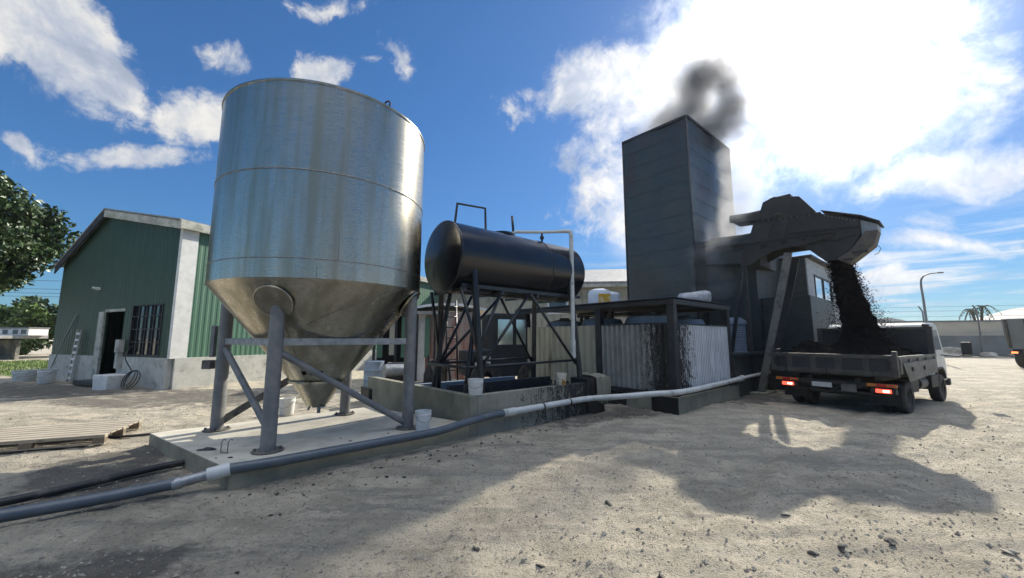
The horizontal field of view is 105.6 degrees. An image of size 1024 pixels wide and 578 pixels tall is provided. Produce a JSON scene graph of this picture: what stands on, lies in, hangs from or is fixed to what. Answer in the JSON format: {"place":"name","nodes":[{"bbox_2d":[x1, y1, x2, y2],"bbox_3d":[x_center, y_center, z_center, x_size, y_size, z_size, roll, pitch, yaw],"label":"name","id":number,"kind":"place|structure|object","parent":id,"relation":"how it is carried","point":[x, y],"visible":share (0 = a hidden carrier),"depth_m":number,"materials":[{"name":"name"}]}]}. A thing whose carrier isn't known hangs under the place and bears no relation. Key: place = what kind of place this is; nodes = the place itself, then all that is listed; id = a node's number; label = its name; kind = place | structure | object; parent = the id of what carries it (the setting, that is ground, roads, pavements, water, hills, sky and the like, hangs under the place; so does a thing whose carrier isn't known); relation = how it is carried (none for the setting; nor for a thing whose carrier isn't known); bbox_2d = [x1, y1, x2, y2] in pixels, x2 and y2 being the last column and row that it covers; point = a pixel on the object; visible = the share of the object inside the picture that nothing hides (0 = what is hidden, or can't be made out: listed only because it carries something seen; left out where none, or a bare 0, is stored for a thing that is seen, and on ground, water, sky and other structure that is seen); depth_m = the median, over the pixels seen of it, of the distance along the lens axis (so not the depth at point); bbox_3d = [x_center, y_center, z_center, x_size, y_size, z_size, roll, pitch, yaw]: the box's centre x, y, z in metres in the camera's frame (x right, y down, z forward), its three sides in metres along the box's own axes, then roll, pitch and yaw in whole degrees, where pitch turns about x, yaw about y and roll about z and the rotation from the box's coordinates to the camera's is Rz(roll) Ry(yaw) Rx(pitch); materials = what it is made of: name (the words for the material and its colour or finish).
{"place":"outdoors","nodes":[
{"label":"outdoors","id":0,"kind":"place"},
{"bbox_2d":[0,359,48,378],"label":"grass","id":1,"kind":"structure","parent":0,"point":[9,366],"depth_m":23.05,"materials":[{"name":"green plant"}]},
{"bbox_2d":[0,327,49,335],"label":"white hut","id":2,"kind":"object","parent":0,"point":[27,331],"visible":0.98,"depth_m":30.85,"materials":[{"name":"paint"}]},
{"bbox_2d":[387,362,403,363],"bbox_3d":[-3.600,2.749,12.151,0.618,0.900,0.615,0,-7,0],"label":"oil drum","id":3,"kind":"object","parent":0,"point":[395,363],"visible":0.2,"depth_m":12.05,"materials":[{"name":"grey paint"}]},
{"bbox_2d":[431,359,447,381],"bbox_3d":[-2.400,2.787,12.650,0.618,0.950,0.615,0,-7,0],"label":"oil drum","id":4,"kind":"object","parent":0,"point":[443,375],"visible":0.13,"depth_m":12.44,"materials":[{"name":"black metal"}]},
{"bbox_2d":[0,340,1023,577],"bbox_3d":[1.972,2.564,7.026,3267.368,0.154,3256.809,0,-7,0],"label":"ground","id":5,"kind":"structure","parent":0,"point":[995,385],"depth_m":4.13,"materials":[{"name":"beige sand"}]},
{"bbox_2d":[0,335,47,359],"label":"block lean to","id":6,"kind":"object","parent":5,"relation":"on","point":[9,349],"visible":1,"depth_m":30.50,"materials":[{"name":"concrete"}]},
{"bbox_2d":[11,369,36,381],"bbox_3d":[-18.872,3.355,15.050,0.672,0.420,0.686,-5,-9,32],"label":"concrete block","id":7,"kind":"object","parent":5,"relation":"on","point":[22,375],"visible":0.88,"depth_m":14.87,"materials":[{"name":"grey concrete"}]},
{"bbox_2d":[0,302,56,345],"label":"bush","id":8,"kind":"object","parent":5,"relation":"on","point":[27,315],"visible":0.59,"depth_m":34.01,"materials":[{"name":"green plant"}]},
{"bbox_2d":[10,295,57,354],"bbox_3d":[-49.728,3.801,39.840,6.708,6.646,5.789,0,-7,0],"label":"bush","id":9,"kind":"object","parent":5,"relation":"on","point":[30,345],"visible":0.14,"depth_m":39.62,"materials":[{"name":"plant"}]},
{"bbox_2d":[0,170,81,295],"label":"broadleaf tree","id":10,"kind":"object","parent":5,"relation":"on","point":[30,237],"visible":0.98,"depth_m":18.89,"materials":[{"name":"green plant"}]},
{"bbox_2d":[37,369,56,383],"bbox_3d":[-17.288,3.239,14.441,0.517,0.520,0.507,0,-7,0],"label":"concrete block","id":11,"kind":"object","parent":5,"relation":"on","point":[46,376],"visible":1,"depth_m":14.30,"materials":[{"name":"grey concrete"}]},
{"bbox_2d":[49,317,56,336],"bbox_3d":[-40.277,3.955,37.054,7.066,5.170,5.294,-3,-8,25],"label":"bush","id":12,"kind":"object","parent":5,"relation":"on","point":[53,331],"visible":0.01,"depth_m":35.02,"materials":[{"name":"green plant"}]},
{"bbox_2d":[50,314,77,368],"bbox_3d":[-17.859,2.296,15.435,1.277,2.599,0.084,-2,-7,13],"label":"leaning pole","id":13,"kind":"object","parent":5,"relation":"on","point":[63,341],"visible":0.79,"depth_m":15.45,"materials":[{"name":"metal"}]},
{"bbox_2d":[0,419,142,451],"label":"pallet","id":14,"kind":"object","parent":5,"relation":"on","point":[26,437],"visible":1,"depth_m":6.17,"materials":[{"name":"brown wood"}]},
{"bbox_2d":[66,330,81,381],"bbox_3d":[-16.797,2.555,14.921,0.310,1.983,0.150,-3,-8,23],"label":"ladder","id":15,"kind":"object","parent":5,"relation":"on","point":[72,358],"visible":1,"depth_m":14.90,"materials":[{"name":"silver metal"}]},
{"bbox_2d":[72,379,92,386],"bbox_3d":[-14.791,3.328,13.780,1.800,0.160,0.500,-3,-8,23],"label":"doorway slab","id":16,"kind":"structure","parent":5,"relation":"on","point":[86,382],"depth_m":13.68,"materials":[{"name":"grey concrete"}]},
{"bbox_2d":[0,459,183,506],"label":"black hose","id":17,"kind":"object","parent":5,"relation":"on","point":[21,498],"visible":1,"depth_m":4.32,"materials":[{"name":"black rubber"}]},
{"bbox_2d":[92,373,128,389],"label":"concrete block","id":18,"kind":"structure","parent":5,"relation":"on","point":[106,381],"depth_m":12.68,"materials":[{"name":"concrete"}]},
{"bbox_2d":[121,345,140,389],"bbox_3d":[-12.547,2.579,12.807,0.791,1.424,0.288,-3,-8,23],"label":"hose coil","id":19,"kind":"object","parent":5,"relation":"on","point":[128,374],"visible":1,"depth_m":12.77,"materials":[{"name":"black rubber"}]},
{"bbox_2d":[108,415,291,437],"bbox_3d":[-5.825,2.540,7.122,3.159,0.052,0.536,4,-8,-30],"label":"thin hose","id":20,"kind":"object","parent":5,"relation":"on","point":[126,436],"visible":0.24,"depth_m":6.52,"materials":[{"name":"black rubber"}]},
{"bbox_2d":[47,208,437,389],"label":"green shed","id":21,"kind":"structure","parent":5,"relation":"on","point":[135,279],"depth_m":14.07,"materials":[{"name":"metal"}]},
{"bbox_2d":[127,304,163,355],"bbox_3d":[-12.678,1.448,13.498,1.895,1.820,0.120,-3,-8,23],"label":"window","id":22,"kind":"structure","parent":21,"relation":"in","point":[146,331],"depth_m":13.53,"materials":[{"name":"glass"}]},
{"bbox_2d":[149,407,469,489],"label":"concrete slab","id":23,"kind":"structure","parent":5,"relation":"on","point":[197,450],"depth_m":5.67,"materials":[{"name":"grey concrete"}]},
{"bbox_2d":[279,397,295,415],"bbox_3d":[-5.000,2.606,8.638,0.347,0.360,0.343,0,-7,0],"label":"pail","id":24,"kind":"object","parent":23,"relation":"on","point":[286,406],"visible":0.94,"depth_m":8.52,"materials":[{"name":"white plastic"}]},
{"bbox_2d":[201,77,424,455],"bbox_3d":[-3.171,-0.279,6.589,3.174,5.110,3.178,6,-9,-38],"label":"silo","id":25,"kind":"object","parent":23,"relation":"on","point":[312,277],"visible":1,"depth_m":5.40,"materials":[{"name":"silver metal"}]},
{"bbox_2d":[415,409,431,430],"bbox_3d":[-1.418,2.096,6.202,0.273,0.300,0.271,4,-8,-28],"label":"pail","id":26,"kind":"object","parent":23,"relation":"on","point":[423,417],"visible":0.94,"depth_m":6.11,"materials":[{"name":"white plastic"}]},
{"bbox_2d":[363,360,383,385],"bbox_3d":[-4.600,2.849,12.945,0.659,0.900,0.656,0,-7,0],"label":"oil drum","id":27,"kind":"object","parent":5,"relation":"on","point":[373,367],"visible":0.52,"depth_m":12.70,"materials":[{"name":"grey plastic"}]},
{"bbox_2d":[0,371,770,522],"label":"pipeline","id":28,"kind":"object","parent":5,"relation":"on","point":[95,499],"visible":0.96,"depth_m":4.58,"materials":[{"name":"grey plastic"}]},
{"bbox_2d":[372,311,437,380],"bbox_3d":[-4.346,2.309,15.921,2.600,2.720,1.600,2,-7,-12],"label":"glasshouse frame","id":29,"kind":"object","parent":5,"relation":"on","point":[386,354],"visible":0.41,"depth_m":15.49,"materials":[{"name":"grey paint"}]},
{"bbox_2d":[361,355,450,399],"bbox_3d":[-2.781,2.441,10.832,2.534,1.180,0.800,5,-9,-35],"label":"pump set","id":30,"kind":"object","parent":5,"relation":"on","point":[393,371],"visible":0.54,"depth_m":10.37,"materials":[{"name":"metal"}]},
{"bbox_2d":[417,303,486,379],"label":"rusty shed","id":31,"kind":"structure","parent":5,"relation":"on","point":[463,328],"depth_m":15.82,"materials":[{"name":"metal"}]},
{"bbox_2d":[445,300,458,380],"bbox_3d":[-1.950,1.793,12.561,0.459,2.904,0.259,4,-8,-30],"label":"ladder","id":32,"kind":"object","parent":5,"relation":"on","point":[456,337],"visible":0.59,"depth_m":12.56,"materials":[{"name":"silver metal"}]},
{"bbox_2d":[368,376,585,437],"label":"containment wall","id":33,"kind":"structure","parent":5,"relation":"on","point":[449,400],"depth_m":7.69,"materials":[{"name":"concrete"}]},
{"bbox_2d":[467,378,483,394],"bbox_3d":[-0.640,1.715,6.833,0.294,0.270,0.291,0,-7,0],"label":"pail","id":34,"kind":"object","parent":33,"relation":"on","point":[475,386],"visible":1,"depth_m":6.73,"materials":[{"name":"white plastic"}]},
{"bbox_2d":[427,269,582,393],"bbox_3d":[-0.001,1.226,8.755,3.581,2.883,1.763,6,-10,-41],"label":"tank stand","id":35,"kind":"object","parent":33,"relation":"on","point":[476,339],"visible":0.8,"depth_m":8.21,"materials":[{"name":"black paint"}]},
{"bbox_2d":[425,202,584,302],"bbox_3d":[0.014,-0.776,9.022,3.900,2.032,1.464,6,-10,-41],"label":"black tank","id":36,"kind":"object","parent":35,"relation":"on","point":[456,254],"visible":0.98,"depth_m":8.02,"materials":[{"name":"metal"}]},
{"bbox_2d":[512,229,575,357],"bbox_3d":[0.720,0.055,9.142,1.564,3.089,0.216,2,-7,-12],"label":"downpipe","id":37,"kind":"object","parent":36,"relation":"attached to","point":[572,301],"visible":0.87,"depth_m":9.23,"materials":[{"name":"plastic"}]},
{"bbox_2d":[555,373,566,384],"bbox_3d":[1.043,1.914,8.283,0.262,0.240,0.260,0,-7,0],"label":"pail","id":38,"kind":"object","parent":33,"relation":"on","point":[561,378],"visible":1,"depth_m":8.19,"materials":[{"name":"plastic"}]},
{"bbox_2d":[459,313,530,378],"bbox_3d":[-0.361,2.066,12.927,2.500,2.450,1.610,3,-8,-20],"label":"yard loader","id":39,"kind":"object","parent":5,"relation":"on","point":[509,345],"visible":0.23,"depth_m":12.41,"materials":[{"name":"grey paint"}]},
{"bbox_2d":[498,319,525,344],"bbox_3d":[0.033,1.383,12.512,1.020,0.800,0.010,3,-8,-20],"label":"cab window","id":40,"kind":"structure","parent":39,"relation":"in","point":[507,339],"depth_m":12.48,"materials":[{"name":"grey"}]},
{"bbox_2d":[570,376,604,413],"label":"tarred block","id":41,"kind":"structure","parent":5,"relation":"on","point":[593,407],"depth_m":8.75,"materials":[{"name":"black concrete"}]},
{"bbox_2d":[573,372,610,404],"bbox_3d":[1.895,2.338,9.203,0.504,0.700,0.729,6,-10,-41],"label":"draped sack","id":42,"kind":"object","parent":41,"relation":"on","point":[604,385],"visible":0.8,"depth_m":8.97,"materials":[{"name":"fabric"}]},
{"bbox_2d":[578,312,634,322],"bbox_3d":[3.627,2.217,14.634,2.000,2.578,1.200,6,-10,-41],"label":"drum rack","id":43,"kind":"object","parent":5,"relation":"on","point":[581,315],"visible":0.2,"depth_m":14.43,"materials":[{"name":"black metal"}]},
{"bbox_2d":[588,289,610,302],"bbox_3d":[3.283,0.442,14.548,0.840,0.920,0.865,1,-7,-11],"label":"white drum","id":44,"kind":"object","parent":43,"relation":"on","point":[598,295],"visible":0.68,"depth_m":14.21,"materials":[{"name":"plastic"}]},
{"bbox_2d":[611,292,619,312],"bbox_3d":[3.750,0.514,14.803,0.720,0.840,0.720,1,-7,-11],"label":"white drum","id":45,"kind":"object","parent":43,"relation":"on","point":[615,296],"visible":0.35,"depth_m":14.50,"materials":[{"name":"plastic"}]},
{"bbox_2d":[213,408,1023,573],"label":"asphalt crumbs","id":46,"kind":"object","parent":5,"relation":"on","point":[280,514],"visible":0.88,"depth_m":5.00,"materials":[{"name":"black asphalt"}]},
{"bbox_2d":[515,296,739,414],"bbox_3d":[3.239,1.920,12.013,3.630,2.710,5.540,6,-10,-41],"label":"tank shelter","id":47,"kind":"object","parent":5,"relation":"on","point":[671,353],"visible":0.66,"depth_m":9.95,"materials":[{"name":"grey paint"}]},
{"bbox_2d":[546,318,581,384],"bbox_3d":[1.720,2.088,12.625,1.224,2.290,1.224,6,-10,-41],"label":"plastic tank","id":48,"kind":"object","parent":47,"relation":"on","point":[563,322],"visible":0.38,"depth_m":12.29,"materials":[{"name":"grey paint"}]},
{"bbox_2d":[581,315,625,393],"bbox_3d":[2.709,1.940,11.573,1.265,2.320,1.265,6,-10,-41],"label":"plastic tank","id":49,"kind":"object","parent":47,"relation":"on","point":[590,322],"visible":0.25,"depth_m":11.23,"materials":[{"name":"grey paint"}]},
{"bbox_2d":[624,312,666,323],"bbox_3d":[3.688,1.779,10.381,1.265,2.340,1.265,6,-10,-41],"label":"plastic tank","id":50,"kind":"object","parent":47,"relation":"on","point":[648,317],"visible":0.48,"depth_m":10.02,"materials":[{"name":"grey paint"}]},
{"bbox_2d":[677,315,704,323],"bbox_3d":[4.899,1.882,10.961,1.122,2.280,1.122,6,-10,-41],"label":"plastic tank","id":51,"kind":"object","parent":47,"relation":"on","point":[687,319],"visible":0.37,"depth_m":10.64,"materials":[{"name":"grey paint"}]},
{"bbox_2d":[678,290,710,301],"bbox_3d":[5.307,0.270,11.395,1.003,0.488,0.479,2,-7,-12],"label":"wrapped roll","id":52,"kind":"object","parent":47,"relation":"on","point":[703,295],"visible":0.59,"depth_m":11.26,"materials":[{"name":"white plastic"}]},
{"bbox_2d":[657,573,665,577],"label":"rock","id":53,"kind":"object","parent":5,"relation":"on","point":[661,575],"visible":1,"depth_m":2.73,"materials":[{"name":"grey stone"}]},
{"bbox_2d":[732,351,767,396],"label":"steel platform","id":54,"kind":"structure","parent":5,"relation":"on","point":[742,364],"depth_m":11.54,"materials":[{"name":"grey metal"}]},
{"bbox_2d":[703,233,834,389],"bbox_3d":[9.576,0.854,14.302,4.050,5.200,2.970,6,-10,-41],"label":"plant housing","id":55,"kind":"object","parent":5,"relation":"on","point":[805,319],"visible":0.21,"depth_m":13.14,"materials":[{"name":"grey metal"}]},
{"bbox_2d":[707,194,883,395],"bbox_3d":[8.750,0.231,12.126,2.850,6.090,4.494,6,-10,-41],"label":"discharge chute","id":56,"kind":"object","parent":5,"relation":"on","point":[786,226],"visible":0.94,"depth_m":11.62,"materials":[{"name":"black paint"}]},
{"bbox_2d":[779,254,840,324],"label":"control building","id":57,"kind":"structure","parent":5,"relation":"on","point":[811,279],"depth_m":14.85,"materials":[{"name":"stone"}]},
{"bbox_2d":[814,274,834,316],"bbox_3d":[12.744,0.469,15.841,2.950,1.850,0.056,6,-10,-41],"label":"window","id":58,"kind":"structure","parent":57,"relation":"in","point":[820,291],"depth_m":15.79,"materials":[{"name":"glass"}]},
{"bbox_2d":[807,550,818,555],"bbox_3d":[2.344,2.058,3.025,0.076,0.046,0.057,-7,-10,43],"label":"rock","id":59,"kind":"object","parent":5,"relation":"on","point":[813,553],"visible":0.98,"depth_m":3.01,"materials":[{"name":"grey stone"}]},
{"bbox_2d":[837,543,851,552],"bbox_3d":[2.625,2.057,3.079,0.078,0.060,0.118,0,-7,0],"label":"rock","id":60,"kind":"object","parent":5,"relation":"on","point":[841,547],"visible":0.87,"depth_m":3.06,"materials":[{"name":"grey stone"}]},
{"bbox_2d":[770,323,972,413],"bbox_3d":[9.530,1.966,10.467,4.998,2.090,3.260,4,-8,-32],"label":"tipper truck","id":61,"kind":"object","parent":5,"relation":"on","point":[893,382],"visible":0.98,"depth_m":9.41,"materials":[{"name":"paint"}]},
{"bbox_2d":[786,337,922,355],"bbox_3d":[8.762,1.444,10.079,2.860,0.675,2.310,4,-8,-32],"label":"asphalt heap","id":62,"kind":"object","parent":61,"relation":"in","point":[810,346],"visible":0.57,"depth_m":9.90,"materials":[{"name":"black asphalt"}]},
{"bbox_2d":[884,537,896,544],"bbox_3d":[3.032,2.023,3.117,0.071,0.054,0.117,-4,-8,27],"label":"rock","id":63,"kind":"object","parent":5,"relation":"on","point":[891,541],"visible":0.99,"depth_m":3.10,"materials":[{"name":"grey stone"}]},
{"bbox_2d":[920,272,943,322],"bbox_3d":[31.324,1.983,28.707,2.072,6.580,0.220,1,-7,-6],"label":"street lamp","id":64,"kind":"object","parent":5,"relation":"on","point":[923,302],"visible":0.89,"depth_m":28.73,"materials":[{"name":"grey metal"}]},
{"bbox_2d":[877,320,1003,334],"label":"wall","id":65,"kind":"structure","parent":5,"relation":"on","point":[967,327],"depth_m":36.89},
{"bbox_2d":[942,347,972,356],"bbox_3d":[40.317,6.021,35.765,2.978,1.417,2.141,0,-7,0],"label":"gravel heap","id":66,"kind":"object","parent":5,"relation":"on","point":[955,351],"visible":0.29,"depth_m":35.11,"materials":[{"name":"gravel"}]},
{"bbox_2d":[902,305,1012,356],"bbox_3d":[50.465,3.482,33.168,32.104,4.727,0.190,-2,-8,19],"label":"grey fence","id":67,"kind":"object","parent":5,"relation":"on","point":[995,343],"visible":0.4,"depth_m":35.65,"materials":[{"name":"grey concrete"}]},
{"bbox_2d":[958,305,1001,335],"bbox_3d":[47.473,4.131,39.531,3.396,5.078,2.124,0,-7,0],"label":"palm tree","id":68,"kind":"object","parent":5,"relation":"on","point":[980,308],"visible":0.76,"depth_m":39.61,"materials":[{"name":"green plant"}]},
{"bbox_2d":[979,352,997,356],"bbox_3d":[42.599,5.937,34.719,1.265,0.636,1.076,0,-7,0],"label":"gravel heap","id":69,"kind":"object","parent":5,"relation":"on","point":[987,354],"visible":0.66,"depth_m":34.51,"materials":[{"name":"gravel"}]},
{"bbox_2d":[972,308,1023,335],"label":"house","id":70,"kind":"structure","parent":5,"relation":"on","point":[1016,313],"depth_m":41.33,"materials":[{"name":"white paint"}]},
{"bbox_2d":[999,548,1019,556],"bbox_3d":[3.827,2.024,2.993,0.074,0.044,0.082,0,-7,0],"label":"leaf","id":71,"kind":"object","parent":5,"relation":"on","point":[1011,552],"visible":1,"depth_m":2.98,"materials":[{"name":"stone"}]},
{"bbox_2d":[1001,318,1023,367],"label":"dump truck","id":72,"kind":"object","parent":5,"relation":"on","point":[1013,329],"visible":1,"depth_m":22.01,"materials":[{"name":"grey paint"}]},
{"bbox_2d":[0,0,1023,320],"label":"sky","id":73,"kind":"structure","parent":0,"point":[907,116],"materials":[{"name":"blue"}]},
{"bbox_2d":[444,269,627,335],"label":"grey warehouse","id":74,"kind":"structure","parent":0,"point":[612,280],"depth_m":27.11,"materials":[{"name":"beige metal"}]},
{"bbox_2d":[547,302,567,313],"bbox_3d":[3.168,1.053,27.013,1.400,1.400,0.090,-1,-7,6],"label":"window","id":75,"kind":"structure","parent":74,"relation":"in","point":[566,303],"depth_m":26.95,"materials":[{"name":"glass"}]},
{"bbox_2d":[622,114,735,324],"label":"tower","id":76,"kind":"structure","parent":0,"point":[678,196],"depth_m":15.17,"materials":[{"name":"grey metal"}]},
{"bbox_2d":[817,258,909,347],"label":"falling asphalt","id":77,"kind":"structure","parent":0,"point":[857,318],"depth_m":10.30,"materials":[{"name":"black asphalt"}]},
{"bbox_2d":[879,318,904,320],"bbox_3d":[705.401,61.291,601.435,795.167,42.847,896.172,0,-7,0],"label":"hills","id":78,"kind":"structure","parent":0,"point":[892,319],"depth_m":643.03,"materials":[{"name":"grey"}]},
{"bbox_3d":[7.369,2.764,12.670,0.950,1.000,0.800,6,-10,-41],"label":"duct base","id":79,"kind":"object","parent":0,"visible":0},
{"bbox_2d":[730,317,747,351],"bbox_3d":[7.350,1.601,12.800,0.720,1.340,0.720,0,-7,0],"label":"ribbed duct","id":80,"kind":"object","parent":79,"relation":"on","point":[741,342],"visible":0.44,"depth_m":12.51,"materials":[{"name":"grey plastic"}]}
]}

